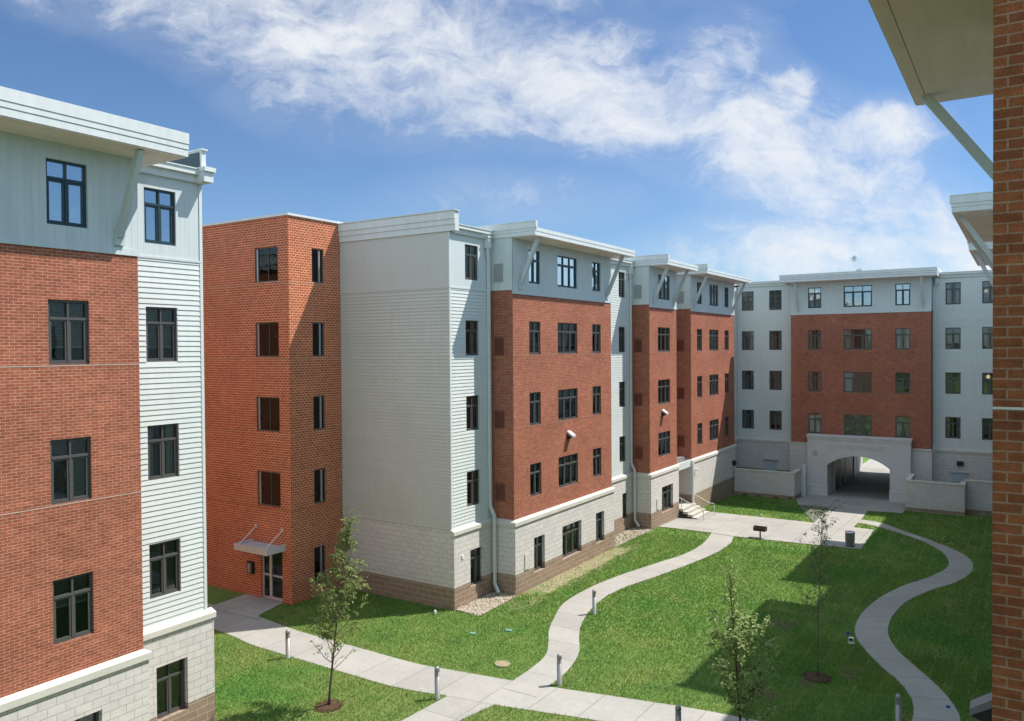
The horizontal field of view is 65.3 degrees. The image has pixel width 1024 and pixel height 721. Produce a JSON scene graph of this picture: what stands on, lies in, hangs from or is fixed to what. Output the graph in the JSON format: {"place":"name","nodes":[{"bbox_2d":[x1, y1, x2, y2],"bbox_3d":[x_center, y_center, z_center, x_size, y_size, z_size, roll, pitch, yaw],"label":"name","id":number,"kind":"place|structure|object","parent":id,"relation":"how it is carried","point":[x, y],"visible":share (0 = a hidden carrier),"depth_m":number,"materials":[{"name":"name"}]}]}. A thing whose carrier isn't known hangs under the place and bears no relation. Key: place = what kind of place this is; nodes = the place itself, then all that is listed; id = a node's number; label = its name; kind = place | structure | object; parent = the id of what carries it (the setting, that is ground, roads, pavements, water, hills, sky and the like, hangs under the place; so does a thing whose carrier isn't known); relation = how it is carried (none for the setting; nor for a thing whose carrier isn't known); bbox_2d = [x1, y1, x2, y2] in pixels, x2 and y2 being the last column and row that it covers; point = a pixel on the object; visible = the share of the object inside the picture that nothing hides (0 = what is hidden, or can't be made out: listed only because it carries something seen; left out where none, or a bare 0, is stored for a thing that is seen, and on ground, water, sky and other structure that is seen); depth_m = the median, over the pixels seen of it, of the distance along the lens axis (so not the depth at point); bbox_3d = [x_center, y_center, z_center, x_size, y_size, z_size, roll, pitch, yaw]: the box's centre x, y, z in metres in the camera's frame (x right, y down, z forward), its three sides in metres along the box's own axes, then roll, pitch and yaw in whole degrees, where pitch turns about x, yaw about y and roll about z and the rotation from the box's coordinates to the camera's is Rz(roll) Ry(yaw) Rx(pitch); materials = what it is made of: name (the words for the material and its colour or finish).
{"place":"outdoors","nodes":[
{"label":"outdoors","id":0,"kind":"place"},
{"bbox_2d":[402,696,492,720],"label":"branch walk","id":1,"kind":"structure","parent":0,"point":[448,708],"depth_m":23.15,"materials":[{"name":"concrete"}]},
{"bbox_2d":[207,603,758,720],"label":"sidewalk","id":2,"kind":"structure","parent":0,"point":[359,662],"depth_m":25.13,"materials":[{"name":"concrete"}]},
{"bbox_2d":[0,0,992,281],"label":"sky","id":3,"kind":"structure","parent":0,"point":[757,140],"materials":[{"name":"blue"}]},
{"bbox_2d":[207,457,991,720],"bbox_3d":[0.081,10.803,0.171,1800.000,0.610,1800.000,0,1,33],"label":"ground","id":4,"kind":"structure","parent":0,"point":[216,595],"depth_m":28.91,"materials":[{"name":"green plant"}]},
{"bbox_2d":[0,86,215,720],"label":"residence block","id":5,"kind":"structure","parent":4,"relation":"on","point":[106,614],"depth_m":18.61,"materials":[{"name":"red brick"}]},
{"bbox_2d":[46,158,86,227],"bbox_3d":[-10.085,-3.755,18.030,0.078,1.450,0.920,0,1,33],"label":"window","id":6,"kind":"structure","parent":5,"relation":"in","point":[65,181],"depth_m":18.01,"materials":[{"name":"blue glass"}]},
{"bbox_2d":[48,299,88,364],"bbox_3d":[-10.086,-0.636,18.094,0.135,1.450,0.920,0,1,33],"label":"window","id":7,"kind":"structure","parent":5,"relation":"in","point":[53,317],"depth_m":18.07,"materials":[{"name":"brown metal"}]},
{"bbox_2d":[50,436,90,504],"bbox_3d":[-10.063,2.484,18.144,0.135,1.450,0.920,0,1,33],"label":"window","id":8,"kind":"structure","parent":5,"relation":"in","point":[70,495],"depth_m":18.12,"materials":[{"name":"brown metal"}]},
{"bbox_2d":[52,571,92,644],"bbox_3d":[-10.039,5.614,18.193,0.135,1.450,0.920,0,1,33],"label":"window","id":9,"kind":"structure","parent":5,"relation":"in","point":[71,597],"depth_m":18.17,"materials":[{"name":"black glass"}]},
{"bbox_2d":[144,187,174,245],"bbox_3d":[-9.404,-3.811,21.244,0.078,1.450,0.920,0,1,33],"label":"window","id":10,"kind":"structure","parent":5,"relation":"in","point":[159,213],"depth_m":21.23,"materials":[{"name":"blue glass"}]},
{"bbox_2d":[145,307,176,361],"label":"window","id":11,"kind":"structure","parent":5,"relation":"in","point":[157,323],"depth_m":21.29,"materials":[{"name":"brown metal"}]},
{"bbox_2d":[147,423,177,480],"bbox_3d":[-9.398,2.428,21.369,0.175,1.450,0.920,0,1,33],"label":"window","id":12,"kind":"structure","parent":5,"relation":"in","point":[171,442],"depth_m":21.41,"materials":[{"name":"brown metal"}]},
{"bbox_2d":[149,538,179,598],"bbox_3d":[-9.358,5.558,21.408,0.135,1.450,0.920,0,1,33],"label":"window","id":13,"kind":"structure","parent":5,"relation":"in","point":[164,591],"depth_m":21.40,"materials":[{"name":"brown metal"}]},
{"bbox_2d":[156,658,184,718],"bbox_3d":[-9.259,8.796,21.501,0.135,1.430,0.930,0,1,33],"label":"window","id":14,"kind":"structure","parent":5,"relation":"in","point":[170,709],"depth_m":21.51,"materials":[{"name":"black glass"}]},
{"bbox_2d":[211,594,282,619],"bbox_3d":[-10.559,10.037,32.687,3.200,0.001,2.100,0,1,33],"label":"tower landing","id":15,"kind":"object","parent":4,"relation":"on","point":[251,606],"visible":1,"depth_m":32.73,"materials":[{"name":"concrete"}]},
{"bbox_2d":[202,212,343,604],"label":"stair tower","id":16,"kind":"structure","parent":4,"relation":"on","point":[272,386],"depth_m":34.15,"materials":[{"name":"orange brick"}]},
{"bbox_2d":[255,246,277,282],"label":"window","id":17,"kind":"structure","parent":16,"relation":"in","point":[257,249],"depth_m":33.65,"materials":[{"name":"black glass"}]},
{"bbox_2d":[256,322,278,356],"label":"window","id":18,"kind":"structure","parent":16,"relation":"in","point":[257,324],"depth_m":33.70,"materials":[{"name":"brown metal"}]},
{"bbox_2d":[257,396,279,431],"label":"window","id":19,"kind":"structure","parent":16,"relation":"in","point":[258,398],"depth_m":33.76,"materials":[{"name":"brown metal"}]},
{"bbox_2d":[258,470,280,506],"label":"window","id":20,"kind":"structure","parent":16,"relation":"in","point":[259,472],"depth_m":33.81,"materials":[{"name":"brown metal"}]},
{"bbox_2d":[263,555,282,600],"bbox_3d":[-10.013,8.967,33.516,1.320,2.160,0.146,0,1,33],"label":"entrance door","id":21,"kind":"structure","parent":16,"relation":"in","point":[270,574],"depth_m":33.60,"materials":[{"name":"metal"}]},
{"bbox_2d":[312,248,322,282],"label":"window","id":22,"kind":"structure","parent":16,"relation":"in","point":[319,250],"depth_m":34.08,"materials":[{"name":"brown metal"}]},
{"bbox_2d":[312,322,323,355],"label":"window","id":23,"kind":"structure","parent":16,"relation":"in","point":[319,323],"depth_m":34.14,"materials":[{"name":"grey metal"}]},
{"bbox_2d":[313,395,324,429],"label":"window","id":24,"kind":"structure","parent":16,"relation":"in","point":[323,405],"depth_m":34.19,"materials":[{"name":"brown metal"}]},
{"bbox_2d":[314,544,324,583],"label":"window","id":25,"kind":"structure","parent":16,"relation":"in","point":[324,544],"depth_m":34.22,"materials":[{"name":"brown metal"}]},
{"bbox_2d":[314,468,325,503],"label":"window","id":26,"kind":"structure","parent":16,"relation":"in","point":[324,495],"depth_m":34.21,"materials":[{"name":"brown metal"}]},
{"bbox_2d":[285,629,290,658],"bbox_3d":[-7.627,9.688,27.178,0.176,1.082,0.176,0,1,33],"label":"bollard light","id":27,"kind":"object","parent":4,"relation":"on","point":[287,639],"visible":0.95,"depth_m":27.11,"materials":[{"name":"silver metal"}]},
{"bbox_2d":[312,699,342,712],"bbox_3d":[-5.402,10.120,23.451,0.865,0.094,0.899,0,1,33],"label":"mulch ring","id":28,"kind":"object","parent":4,"relation":"on","point":[322,706],"visible":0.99,"depth_m":23.36,"materials":[{"name":"brown soil"}]},
{"bbox_2d":[299,508,370,704],"bbox_3d":[-5.053,7.265,23.445,1.958,5.978,2.174,0,1,2],"label":"young tree","id":29,"kind":"object","parent":4,"relation":"on","point":[348,544],"visible":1,"depth_m":23.25,"materials":[{"name":"green plant"}]},
{"bbox_2d":[434,666,439,699],"bbox_3d":[-2.241,9.699,23.942,0.176,1.082,0.176,0,1,33],"label":"bollard light","id":30,"kind":"object","parent":4,"relation":"on","point":[437,681],"visible":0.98,"depth_m":23.88,"materials":[{"name":"silver metal"}]},
{"bbox_2d":[455,591,515,615],"bbox_3d":[-1.021,9.959,32.813,1.337,0.086,2.960,0,1,33],"label":"gravel bed","id":31,"kind":"object","parent":4,"relation":"on","point":[485,603],"visible":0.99,"depth_m":32.69,"materials":[{"name":"beige gravel"}]},
{"bbox_2d":[338,209,750,610],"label":"long residence block","id":32,"kind":"structure","parent":4,"relation":"on","point":[526,405],"depth_m":34.62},
{"bbox_2d":[465,244,476,280],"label":"window","id":33,"kind":"structure","parent":32,"relation":"in","point":[469,265],"depth_m":33.15,"materials":[{"name":"brown metal"}]},
{"bbox_2d":[465,320,477,355],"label":"window","id":34,"kind":"structure","parent":32,"relation":"in","point":[473,334],"depth_m":33.50,"materials":[{"name":"brown metal"}]},
{"bbox_2d":[466,395,477,430],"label":"window","id":35,"kind":"structure","parent":32,"relation":"in","point":[470,405],"depth_m":33.28,"materials":[{"name":"brown metal"}]},
{"bbox_2d":[467,470,478,506],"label":"window","id":36,"kind":"structure","parent":32,"relation":"in","point":[474,482],"depth_m":33.59,"materials":[{"name":"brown metal"}]},
{"bbox_2d":[470,547,480,584],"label":"window","id":37,"kind":"structure","parent":32,"relation":"in","point":[475,567],"depth_m":33.68,"materials":[{"name":"brown metal"}]},
{"bbox_2d":[529,250,538,283],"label":"window","id":38,"kind":"structure","parent":32,"relation":"in","point":[534,267],"depth_m":35.36,"materials":[{"name":"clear glass"}]},
{"bbox_2d":[529,321,539,354],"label":"window","id":39,"kind":"structure","parent":32,"relation":"in","point":[533,342],"depth_m":35.30,"materials":[{"name":"brown metal"}]},
{"bbox_2d":[530,392,539,425],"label":"window","id":40,"kind":"structure","parent":32,"relation":"in","point":[534,403],"depth_m":35.61,"materials":[{"name":"brown metal"}]},
{"bbox_2d":[530,462,540,496],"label":"window","id":41,"kind":"structure","parent":32,"relation":"in","point":[534,471],"depth_m":35.41,"materials":[{"name":"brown metal"}]},
{"bbox_2d":[534,535,541,570],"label":"window","id":42,"kind":"structure","parent":32,"relation":"in","point":[537,544],"depth_m":35.66,"materials":[{"name":"brown metal"}]},
{"bbox_2d":[557,255,575,288],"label":"window","id":43,"kind":"structure","parent":32,"relation":"in","point":[566,265],"depth_m":37.83,"materials":[{"name":"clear glass"}]},
{"bbox_2d":[558,323,575,353],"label":"window","id":44,"kind":"structure","parent":32,"relation":"in","point":[563,329],"depth_m":37.98,"materials":[{"name":"brown metal"}]},
{"bbox_2d":[558,388,576,420],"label":"window","id":45,"kind":"structure","parent":32,"relation":"in","point":[570,397],"depth_m":38.01,"materials":[{"name":"black glass"}]},
{"bbox_2d":[559,453,576,487],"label":"window","id":46,"kind":"structure","parent":32,"relation":"in","point":[569,482],"depth_m":38.10,"materials":[{"name":"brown metal"}]},
{"bbox_2d":[562,521,578,557],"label":"window","id":47,"kind":"structure","parent":32,"relation":"in","point":[572,530],"depth_m":38.28,"materials":[{"name":"brown metal"}]},
{"bbox_2d":[592,262,599,291],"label":"window","id":48,"kind":"structure","parent":32,"relation":"in","point":[595,266],"depth_m":40.29,"materials":[{"name":"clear glass"}]},
{"bbox_2d":[592,324,599,352],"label":"window","id":49,"kind":"structure","parent":32,"relation":"in","point":[595,332],"depth_m":40.57,"materials":[{"name":"brown metal"}]},
{"bbox_2d":[593,386,599,414],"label":"window","id":50,"kind":"structure","parent":32,"relation":"in","point":[596,395],"depth_m":40.49,"materials":[{"name":"black glass"}]},
{"bbox_2d":[593,447,600,477],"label":"window","id":51,"kind":"structure","parent":32,"relation":"in","point":[595,455],"depth_m":40.50,"materials":[{"name":"brown metal"}]},
{"bbox_2d":[592,511,601,541],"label":"window","id":52,"kind":"structure","parent":32,"relation":"in","point":[597,518],"depth_m":40.84,"materials":[{"name":"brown metal"}]},
{"bbox_2d":[619,381,624,406],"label":"window","id":53,"kind":"structure","parent":32,"relation":"in","point":[620,387],"depth_m":45.65,"materials":[{"name":"brown metal"}]},
{"bbox_2d":[658,275,668,299],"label":"window","id":54,"kind":"structure","parent":32,"relation":"in","point":[663,294],"depth_m":48.06,"materials":[{"name":"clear glass"}]},
{"bbox_2d":[658,327,668,351],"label":"window","id":55,"kind":"structure","parent":32,"relation":"in","point":[665,334],"depth_m":48.15,"materials":[{"name":"brown metal"}]},
{"bbox_2d":[658,379,668,404],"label":"window","id":56,"kind":"structure","parent":32,"relation":"in","point":[665,386],"depth_m":48.16,"materials":[{"name":"brown metal"}]},
{"bbox_2d":[658,430,669,456],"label":"window","id":57,"kind":"structure","parent":32,"relation":"in","point":[665,437],"depth_m":48.23,"materials":[{"name":"brown metal"}]},
{"bbox_2d":[662,484,670,511],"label":"window","id":58,"kind":"structure","parent":32,"relation":"in","point":[668,488],"depth_m":48.70,"materials":[{"name":"brown metal"}]},
{"bbox_2d":[709,284,717,305],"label":"window","id":59,"kind":"structure","parent":32,"relation":"in","point":[713,289],"depth_m":55.75,"materials":[{"name":"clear glass"}]},
{"bbox_2d":[709,330,717,350],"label":"window","id":60,"kind":"structure","parent":32,"relation":"in","point":[710,334],"depth_m":55.85,"materials":[{"name":"brown metal"}]},
{"bbox_2d":[557,653,561,685],"bbox_3d":[1.476,9.657,24.850,0.176,1.082,0.176,0,1,33],"label":"bollard light","id":61,"kind":"object","parent":4,"relation":"on","point":[559,668],"visible":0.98,"depth_m":24.78,"materials":[{"name":"silver metal"}]},
{"bbox_2d":[614,527,651,546],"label":"gravel bed","id":62,"kind":"object","parent":4,"relation":"on","point":[619,540],"visible":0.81,"depth_m":44.50,"materials":[{"name":"beige gravel"}]},
{"bbox_2d":[679,501,709,518],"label":"entrance steps","id":63,"kind":"structure","parent":4,"relation":"on","point":[688,510],"depth_m":50.16,"materials":[{"name":"concrete"}]},
{"bbox_2d":[697,559,784,720],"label":"young tree","id":64,"kind":"object","parent":4,"relation":"on","point":[744,635],"visible":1,"depth_m":21.06,"materials":[{"name":"green plant"}]},
{"bbox_2d":[734,468,801,499],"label":"screen wall","id":65,"kind":"structure","parent":4,"relation":"on","point":[769,483],"depth_m":57.89,"materials":[{"name":"stone"}]},
{"bbox_2d":[801,670,831,683],"bbox_3d":[9.616,9.980,25.244,0.970,0.092,0.944,0,1,33],"label":"mulch ring","id":66,"kind":"object","parent":4,"relation":"on","point":[811,676],"visible":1,"depth_m":25.15,"materials":[{"name":"brown soil"}]},
{"bbox_2d":[797,499,846,675],"bbox_3d":[9.779,7.218,25.265,1.580,5.783,1.393,0,1,33],"label":"young tree","id":67,"kind":"object","parent":4,"relation":"on","point":[823,550],"visible":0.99,"depth_m":25.20,"materials":[{"name":"green plant"}]},
{"bbox_2d":[734,267,992,502],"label":"gate block","id":68,"kind":"structure","parent":4,"relation":"on","point":[840,375],"depth_m":57.59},
{"bbox_2d":[742,291,753,310],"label":"window","id":69,"kind":"structure","parent":68,"relation":"in","point":[744,296],"depth_m":63.36,"materials":[{"name":"grey metal"}]},
{"bbox_2d":[742,331,753,349],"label":"window","id":70,"kind":"structure","parent":68,"relation":"in","point":[744,336],"depth_m":63.43,"materials":[{"name":"brown metal"}]},
{"bbox_2d":[742,371,753,389],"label":"window","id":71,"kind":"structure","parent":68,"relation":"in","point":[744,376],"depth_m":63.47,"materials":[{"name":"brown metal"}]},
{"bbox_2d":[742,410,753,428],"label":"window","id":72,"kind":"structure","parent":68,"relation":"in","point":[744,415],"depth_m":63.53,"materials":[{"name":"brown metal"}]},
{"bbox_2d":[769,290,781,309],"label":"window","id":73,"kind":"structure","parent":68,"relation":"in","point":[777,294],"depth_m":62.20,"materials":[{"name":"black glass"}]},
{"bbox_2d":[769,331,781,349],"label":"window","id":74,"kind":"structure","parent":68,"relation":"in","point":[771,335],"depth_m":62.26,"materials":[{"name":"brown metal"}]},
{"bbox_2d":[770,371,781,389],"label":"window","id":75,"kind":"structure","parent":68,"relation":"in","point":[775,374],"depth_m":62.29,"materials":[{"name":"black glass"}]},
{"bbox_2d":[770,411,781,429],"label":"window","id":76,"kind":"structure","parent":68,"relation":"in","point":[775,417],"depth_m":62.37,"materials":[{"name":"brown metal"}]},
{"bbox_2d":[808,287,820,307],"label":"window","id":77,"kind":"structure","parent":68,"relation":"in","point":[814,294],"depth_m":59.66,"materials":[{"name":"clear glass"}]},
{"bbox_2d":[808,330,820,349],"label":"window","id":78,"kind":"structure","parent":68,"relation":"in","point":[810,335],"depth_m":59.71,"materials":[{"name":"brown metal"}]},
{"bbox_2d":[808,372,820,391],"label":"window","id":79,"kind":"structure","parent":68,"relation":"in","point":[810,374],"depth_m":59.83,"materials":[{"name":"brown metal"}]},
{"bbox_2d":[808,413,820,432],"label":"window","id":80,"kind":"structure","parent":68,"relation":"in","point":[816,419],"depth_m":59.84,"materials":[{"name":"brown metal"}]},
{"bbox_2d":[844,285,871,306],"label":"window","id":81,"kind":"structure","parent":68,"relation":"in","point":[854,296],"depth_m":58.06,"materials":[{"name":"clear glass"}]},
{"bbox_2d":[844,329,871,349],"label":"window","id":82,"kind":"structure","parent":68,"relation":"in","point":[848,337],"depth_m":58.15,"materials":[{"name":"grey glass"}]},
{"bbox_2d":[844,372,871,392],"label":"window","id":83,"kind":"structure","parent":68,"relation":"in","point":[853,378],"depth_m":58.19,"materials":[{"name":"grey glass"}]},
{"bbox_2d":[844,414,871,435],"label":"window","id":84,"kind":"structure","parent":68,"relation":"in","point":[867,421],"depth_m":58.27,"materials":[{"name":"brown metal"}]},
{"bbox_2d":[895,283,909,305],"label":"window","id":85,"kind":"structure","parent":68,"relation":"in","point":[902,291],"depth_m":56.45,"materials":[{"name":"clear glass"}]},
{"bbox_2d":[895,328,909,349],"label":"window","id":86,"kind":"structure","parent":68,"relation":"in","point":[897,330],"depth_m":56.51,"materials":[{"name":"grey glass"}]},
{"bbox_2d":[895,372,909,393],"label":"window","id":87,"kind":"structure","parent":68,"relation":"in","point":[902,378],"depth_m":56.59,"materials":[{"name":"black glass"}]},
{"bbox_2d":[895,416,909,437],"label":"window","id":88,"kind":"structure","parent":68,"relation":"in","point":[904,422],"depth_m":56.60,"materials":[{"name":"brown metal"}]},
{"bbox_2d":[945,282,960,304],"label":"window","id":89,"kind":"structure","parent":68,"relation":"in","point":[958,284],"depth_m":55.66,"materials":[{"name":"brown metal"}]},
{"bbox_2d":[945,328,960,348],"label":"window","id":90,"kind":"structure","parent":68,"relation":"in","point":[952,333],"depth_m":55.73,"materials":[{"name":"grey glass"}]},
{"bbox_2d":[945,372,960,393],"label":"window","id":91,"kind":"structure","parent":68,"relation":"in","point":[952,391],"depth_m":55.78,"materials":[{"name":"black glass"}]},
{"bbox_2d":[945,417,960,438],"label":"window","id":92,"kind":"structure","parent":68,"relation":"in","point":[947,419],"depth_m":55.81,"materials":[{"name":"brown metal"}]},
{"bbox_2d":[952,473,966,482],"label":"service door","id":93,"kind":"structure","parent":68,"relation":"in","point":[956,478],"depth_m":55.47,"materials":[{"name":"grey paint"}]},
{"bbox_2d":[982,281,992,302],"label":"window","id":94,"kind":"structure","parent":68,"relation":"in","point":[986,287],"depth_m":54.62,"materials":[{"name":"brown metal"}]},
{"bbox_2d":[982,327,992,348],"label":"window","id":95,"kind":"structure","parent":68,"relation":"in","point":[984,329],"depth_m":54.73,"materials":[{"name":"brown metal"}]},
{"bbox_2d":[982,373,992,394],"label":"window","id":96,"kind":"structure","parent":68,"relation":"in","point":[984,380],"depth_m":54.77,"materials":[{"name":"black glass"}]},
{"bbox_2d":[982,418,992,439],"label":"window","id":97,"kind":"structure","parent":68,"relation":"in","point":[988,424],"depth_m":54.74,"materials":[{"name":"brown metal"}]},
{"bbox_2d":[895,693,901,720],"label":"bollard light","id":98,"kind":"object","parent":4,"relation":"on","point":[898,707],"visible":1,"depth_m":21.76,"materials":[{"name":"silver metal"}]},
{"bbox_2d":[868,0,1023,720],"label":"residence block","id":99,"kind":"structure","parent":4,"relation":"on","point":[945,50],"depth_m":7.87,"materials":[{"name":"brown brick"}]},
{"bbox_2d":[905,473,991,515],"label":"screen wall","id":100,"kind":"structure","parent":4,"relation":"on","point":[962,498],"depth_m":51.70,"materials":[{"name":"stone"}]},
{"bbox_2d":[503,533,733,696],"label":"winding path","id":101,"kind":"structure","parent":0,"point":[537,679],"depth_m":31.24,"materials":[{"name":"concrete"}]},
{"bbox_2d":[658,494,905,548],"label":"plaza","id":102,"kind":"structure","parent":0,"point":[849,513],"depth_m":48.05,"materials":[{"name":"concrete"}]},
{"bbox_2d":[801,464,805,495],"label":"gate post","id":103,"kind":"object","parent":102,"relation":"on","point":[803,485],"visible":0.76,"depth_m":58.49,"materials":[{"name":"paint"}]},
{"bbox_2d":[845,530,854,546],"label":"litter bin","id":104,"kind":"object","parent":102,"relation":"on","point":[849,538],"visible":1,"depth_m":41.89,"materials":[{"name":"metal"}]},
{"bbox_2d":[770,619,796,629],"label":"dry sod","id":105,"kind":"structure","parent":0,"point":[778,621],"depth_m":30.19,"materials":[{"name":"plant"}]},
{"bbox_2d":[836,665,859,679],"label":"dry sod","id":106,"kind":"structure","parent":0,"point":[846,676],"depth_m":25.62,"materials":[{"name":"plant"}]},
{"bbox_2d":[828,469,889,500],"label":"passage floor","id":107,"kind":"structure","parent":0,"point":[868,484],"depth_m":62.61,"materials":[{"name":"concrete"}]},
{"bbox_2d":[863,459,889,470],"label":"parking lot","id":108,"kind":"structure","parent":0,"point":[870,464],"depth_m":73.00,"materials":[{"name":"concrete"}]},
{"bbox_2d":[855,520,972,720],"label":"curving path","id":109,"kind":"structure","parent":0,"point":[931,700],"depth_m":28.84,"materials":[{"name":"concrete"}]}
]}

